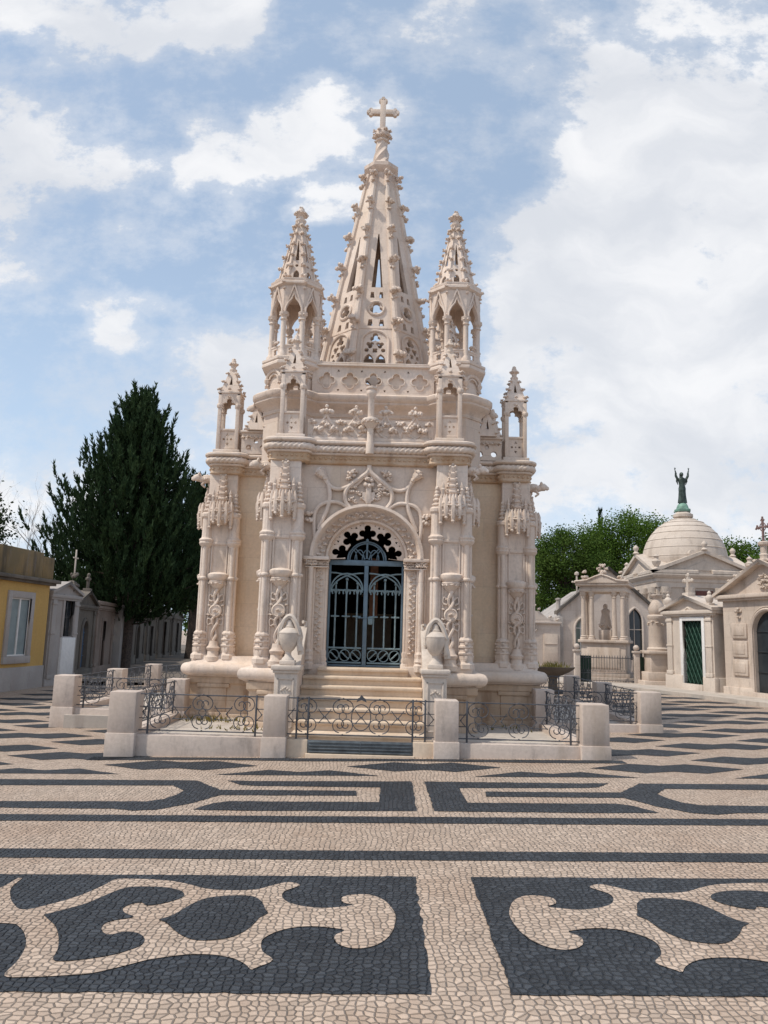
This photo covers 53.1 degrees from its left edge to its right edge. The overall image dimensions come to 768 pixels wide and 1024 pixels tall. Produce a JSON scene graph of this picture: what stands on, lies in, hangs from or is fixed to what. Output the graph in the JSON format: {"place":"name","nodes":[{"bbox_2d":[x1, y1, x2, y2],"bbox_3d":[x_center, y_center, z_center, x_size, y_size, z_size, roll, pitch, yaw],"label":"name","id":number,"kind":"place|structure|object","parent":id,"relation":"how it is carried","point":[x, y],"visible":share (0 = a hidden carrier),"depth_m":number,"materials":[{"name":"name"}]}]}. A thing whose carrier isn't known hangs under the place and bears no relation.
{"place":"outdoors","nodes":[
{"label":"outdoors","id":0,"kind":"place"},
{"bbox_2d":[82,645,190,682],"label":"path","id":1,"kind":"structure","parent":0,"point":[179,660],"depth_m":33.23,"materials":[{"name":"beige stone"}]},
{"bbox_2d":[63,692,619,743],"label":"court paving","id":2,"kind":"structure","parent":0,"point":[83,721],"depth_m":12.32,"materials":[{"name":"stone"}]},
{"bbox_2d":[179,714,531,731],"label":"weeds","id":3,"kind":"object","parent":2,"relation":"on","point":[213,720],"visible":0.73,"depth_m":12.78,"materials":[{"name":"green plant"}]},
{"bbox_2d":[181,97,548,741],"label":"gothic mausoleum","id":4,"kind":"structure","parent":2,"relation":"on","point":[356,525],"depth_m":13.74,"materials":[{"name":"stone"}]},
{"bbox_2d":[277,614,303,664],"bbox_3d":[-1.377,1.875,11.340,0.411,0.744,0.324,2,-9,0],"label":"draped urn","id":5,"kind":"object","parent":4,"relation":"on","point":[289,636],"visible":1,"depth_m":11.26,"materials":[{"name":"white stone"}]},
{"bbox_2d":[326,539,403,667],"bbox_3d":[-0.313,1.519,13.010,1.270,2.160,0.076,2,-9,0],"label":"iron door","id":6,"kind":"structure","parent":4,"relation":"in","point":[366,563],"depth_m":13.00,"materials":[{"name":"blue paint"}]},
{"bbox_2d":[423,618,450,668],"bbox_3d":[0.782,1.935,11.340,0.411,0.744,0.324,2,-9,0],"label":"draped urn","id":7,"kind":"object","parent":4,"relation":"on","point":[435,641],"visible":1,"depth_m":11.26,"materials":[{"name":"white stone"}]},
{"bbox_2d":[0,631,767,1023],"bbox_3d":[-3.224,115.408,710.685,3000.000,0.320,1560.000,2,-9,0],"label":"ground","id":8,"kind":"structure","parent":0,"point":[468,981],"depth_m":5.97,"materials":[{"name":"stone"}]},
{"bbox_2d":[0,480,50,544],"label":"broadleaf tree","id":9,"kind":"object","parent":8,"relation":"on","point":[2,522],"visible":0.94,"depth_m":29.29,"materials":[{"name":"brown plant"}]},
{"bbox_2d":[0,476,55,573],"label":"bare tree","id":10,"kind":"object","parent":8,"relation":"on","point":[19,527],"visible":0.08,"depth_m":42.38,"materials":[{"name":"brown plant"}]},
{"bbox_2d":[0,544,60,691],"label":"yellow house","id":11,"kind":"structure","parent":8,"relation":"on","point":[27,581],"depth_m":21.34,"materials":[{"name":"paint"}]},
{"bbox_2d":[0,590,35,663],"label":"window","id":12,"kind":"structure","parent":11,"relation":"in","point":[15,634],"depth_m":21.14,"materials":[{"name":"grey glass"}]},
{"bbox_2d":[3,497,61,575],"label":"bare tree","id":13,"kind":"object","parent":8,"relation":"on","point":[30,535],"visible":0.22,"depth_m":40.37,"materials":[{"name":"brown plant"}]},
{"bbox_2d":[42,550,84,686],"bbox_3d":[-11.358,3.318,23.890,3.150,4.500,2.005,1,-9,4],"label":"white tomb","id":14,"kind":"object","parent":8,"relation":"on","point":[64,605],"visible":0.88,"depth_m":23.55,"materials":[{"name":"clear stone"}]},
{"bbox_2d":[63,601,70,635],"bbox_3d":[-9.964,3.296,24.043,0.070,1.170,0.620,1,-9,4],"label":"door","id":15,"kind":"structure","parent":14,"relation":"in","point":[67,617],"depth_m":24.14,"materials":[{"name":"black glass"}]},
{"bbox_2d":[74,573,99,674],"bbox_3d":[-12.000,4.059,26.930,3.170,3.964,3.040,3,-9,-8],"label":"shaded tomb","id":16,"kind":"object","parent":8,"relation":"on","point":[88,609],"visible":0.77,"depth_m":27.34,"materials":[{"name":"stone"}]},
{"bbox_2d":[80,629,84,666],"bbox_3d":[-10.653,4.644,26.980,0.070,1.600,0.800,3,-9,-8],"label":"door","id":17,"kind":"structure","parent":16,"relation":"in","point":[83,629],"depth_m":27.27,"materials":[{"name":"blue paint"}]},
{"bbox_2d":[92,601,117,672],"bbox_3d":[-12.457,5.000,29.963,3.170,3.040,3.490,3,-9,-8],"label":"shaded tomb","id":18,"kind":"object","parent":8,"relation":"on","point":[103,638],"visible":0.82,"depth_m":30.21,"materials":[{"name":"grey stone"}]},
{"bbox_2d":[18,381,202,667],"bbox_3d":[-11.145,0.517,33.467,9.116,13.089,8.618,10,-12,-41],"label":"conifer tree","id":19,"kind":"object","parent":8,"relation":"on","point":[122,553],"visible":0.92,"depth_m":32.27,"materials":[{"name":"green plant"}]},
{"bbox_2d":[111,605,124,667],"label":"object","id":20,"kind":"structure","parent":8,"relation":"on","point":[117,644],"depth_m":32.25,"materials":[{"name":"grey stone"}]},
{"bbox_2d":[115,599,147,664],"bbox_3d":[-13.508,5.535,37.523,3.170,4.319,4.240,3,-9,-8],"label":"shaded tomb","id":21,"kind":"object","parent":8,"relation":"on","point":[137,654],"visible":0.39,"depth_m":38.01,"materials":[{"name":"stone"}]},
{"bbox_2d":[144,617,157,660],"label":"shaded tomb","id":22,"kind":"object","parent":8,"relation":"on","point":[150,642],"visible":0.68,"depth_m":42.09,"materials":[{"name":"stone"}]},
{"bbox_2d":[150,607,172,658],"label":"pale tomb","id":23,"kind":"object","parent":8,"relation":"on","point":[163,637],"visible":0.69,"depth_m":46.31,"materials":[{"name":"stone"}]},
{"bbox_2d":[169,610,183,654],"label":"pale tomb","id":24,"kind":"object","parent":8,"relation":"on","point":[176,634],"visible":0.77,"depth_m":52.30,"materials":[{"name":"stone"}]},
{"bbox_2d":[170,606,188,635],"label":"broadleaf tree","id":25,"kind":"object","parent":8,"relation":"on","point":[185,624],"visible":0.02,"depth_m":62.80,"materials":[{"name":"green plant"}]},
{"bbox_2d":[164,470,208,658],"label":"conifer tree","id":26,"kind":"object","parent":8,"relation":"on","point":[192,617],"visible":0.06,"depth_m":45.36,"materials":[{"name":"green plant"}]},
{"bbox_2d":[49,664,662,759],"bbox_3d":[-0.507,3.656,14.371,10.440,1.100,8.640,2,-9,0],"label":"iron fence","id":27,"kind":"object","parent":8,"relation":"on","point":[585,735],"visible":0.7,"depth_m":10.27,"materials":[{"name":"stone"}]},
{"bbox_2d":[0,684,767,996],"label":"pavement dark inlay","id":28,"kind":"object","parent":8,"relation":"on","point":[320,959],"visible":0.64,"depth_m":5.03,"materials":[{"name":"black stone"}]},
{"bbox_2d":[0,878,767,976],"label":"pavement pattern","id":29,"kind":"object","parent":28,"relation":"on","point":[364,920],"visible":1,"depth_m":4.28,"materials":[{"name":"stone"}]},
{"bbox_2d":[44,886,767,960],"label":"pavement dark islands","id":30,"kind":"object","parent":29,"relation":"on","point":[82,934],"visible":1,"depth_m":4.37,"materials":[{"name":"black stone"}]},
{"bbox_2d":[535,604,561,665],"bbox_3d":[6.128,5.344,31.172,1.950,3.209,1.005,2,-9,0],"label":"wall tomb","id":31,"kind":"object","parent":8,"relation":"on","point":[547,634],"depth_m":30.79,"materials":[{"name":"grey stone"}]},
{"bbox_2d":[537,660,574,693],"bbox_3d":[4.821,4.698,21.955,1.240,0.938,1.240,2,-9,0],"label":"stone planter","id":32,"kind":"object","parent":8,"relation":"on","point":[553,669],"visible":0.87,"depth_m":21.69,"materials":[{"name":"grey stone"}]},
{"bbox_2d":[535,518,622,611],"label":"broadleaf tree","id":33,"kind":"object","parent":8,"relation":"on","point":[552,570],"visible":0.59,"depth_m":45.70,"materials":[{"name":"green plant"}]},
{"bbox_2d":[541,566,650,675],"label":"gothic chapel","id":34,"kind":"structure","parent":8,"relation":"on","point":[566,610],"depth_m":31.26,"materials":[{"name":"grey stone"}]},
{"bbox_2d":[574,617,580,653],"bbox_3d":[7.971,5.086,31.153,0.587,1.673,0.200,2,-9,0],"label":"window","id":35,"kind":"structure","parent":34,"relation":"in","point":[577,625],"depth_m":31.21,"materials":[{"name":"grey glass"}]},
{"bbox_2d":[629,607,644,659],"bbox_3d":[10.167,4.915,31.190,0.747,2.143,0.200,2,-9,0],"label":"window","id":36,"kind":"structure","parent":34,"relation":"in","point":[636,619],"depth_m":31.24,"materials":[{"name":"grey glass"}]},
{"bbox_2d":[597,507,602,529],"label":"pencil cypress","id":37,"kind":"object","parent":8,"relation":"on","point":[600,512],"visible":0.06,"depth_m":53.67,"materials":[{"name":"green plant"}]},
{"bbox_2d":[566,504,666,584],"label":"broadleaf tree","id":38,"kind":"object","parent":8,"relation":"on","point":[632,526],"visible":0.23,"depth_m":47.59,"materials":[{"name":"green plant"}]},
{"bbox_2d":[638,594,667,684],"bbox_3d":[9.031,4.388,25.366,1.240,3.340,1.000,2,-9,0],"label":"round monument","id":39,"kind":"object","parent":8,"relation":"on","point":[654,672],"visible":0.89,"depth_m":25.15,"materials":[{"name":"stone"}]},
{"bbox_2d":[543,677,767,706],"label":"footway","id":40,"kind":"structure","parent":8,"relation":"on","point":[731,698],"depth_m":21.33,"materials":[{"name":"stone"}]},
{"bbox_2d":[574,563,633,682],"bbox_3d":[7.789,4.074,27.030,2.000,4.437,1.800,-2,-10,24],"label":"columned monument","id":41,"kind":"object","parent":40,"relation":"on","point":[608,643],"visible":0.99,"depth_m":26.48,"materials":[{"name":"stone"}]},
{"bbox_2d":[572,643,643,682],"bbox_3d":[7.747,5.244,25.526,2.920,1.670,0.240,2,-9,0],"label":"memorial railing","id":42,"kind":"object","parent":40,"relation":"on","point":[582,666],"visible":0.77,"depth_m":25.51,"materials":[{"name":"grey stone"}]},
{"bbox_2d":[625,512,728,554],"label":"broadleaf tree","id":43,"kind":"object","parent":8,"relation":"on","point":[658,526],"depth_m":52.74,"materials":[{"name":"green plant"}]},
{"bbox_2d":[622,511,752,635],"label":"domed mausoleum","id":44,"kind":"structure","parent":8,"relation":"on","point":[678,547],"depth_m":32.57,"materials":[{"name":"stone"}]},
{"bbox_2d":[674,468,690,512],"bbox_3d":[13.433,-0.992,34.672,0.692,2.045,0.682,2,-9,0],"label":"bronze statue","id":45,"kind":"object","parent":44,"relation":"on","point":[682,505],"visible":1,"depth_m":34.55,"materials":[{"name":"green metal"}]},
{"bbox_2d":[696,591,712,595],"bbox_3d":[12.474,3.804,33.070,2.350,0.720,2.400,2,-9,0],"label":"window","id":46,"kind":"structure","parent":44,"relation":"in","point":[698,593],"depth_m":31.92,"materials":[{"name":"brown paint"}]},
{"bbox_2d":[659,573,725,692],"bbox_3d":[10.026,3.820,23.318,2.110,3.867,2.496,4,-9,-15],"label":"pale tomb","id":47,"kind":"object","parent":8,"relation":"on","point":[695,644],"visible":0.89,"depth_m":22.90,"materials":[{"name":"white stone"}]},
{"bbox_2d":[685,621,702,684],"bbox_3d":[9.292,4.176,22.890,0.061,1.860,0.899,4,-9,-15],"label":"door","id":48,"kind":"structure","parent":47,"relation":"in","point":[693,637],"depth_m":22.95,"materials":[{"name":"green metal"}]},
{"bbox_2d":[712,516,767,698],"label":"pedimented tomb","id":49,"kind":"object","parent":8,"relation":"on","point":[742,595],"visible":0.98,"depth_m":20.77,"materials":[{"name":"stone"}]},
{"bbox_2d":[756,612,767,692],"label":"door","id":50,"kind":"structure","parent":49,"relation":"in","point":[762,627],"depth_m":20.34,"materials":[{"name":"grey glass"}]},
{"bbox_2d":[722,534,759,562],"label":"broadleaf tree","id":51,"kind":"object","parent":8,"relation":"on","point":[742,551],"visible":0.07,"depth_m":47.34,"materials":[{"name":"green plant"}]},
{"bbox_2d":[747,532,767,558],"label":"broadleaf tree","id":52,"kind":"object","parent":8,"relation":"on","point":[766,539],"visible":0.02,"depth_m":47.78,"materials":[{"name":"green plant"}]},
{"bbox_2d":[0,0,767,630],"label":"sky","id":53,"kind":"structure","parent":0,"point":[603,163],"materials":[{"name":"blue"}]}
]}

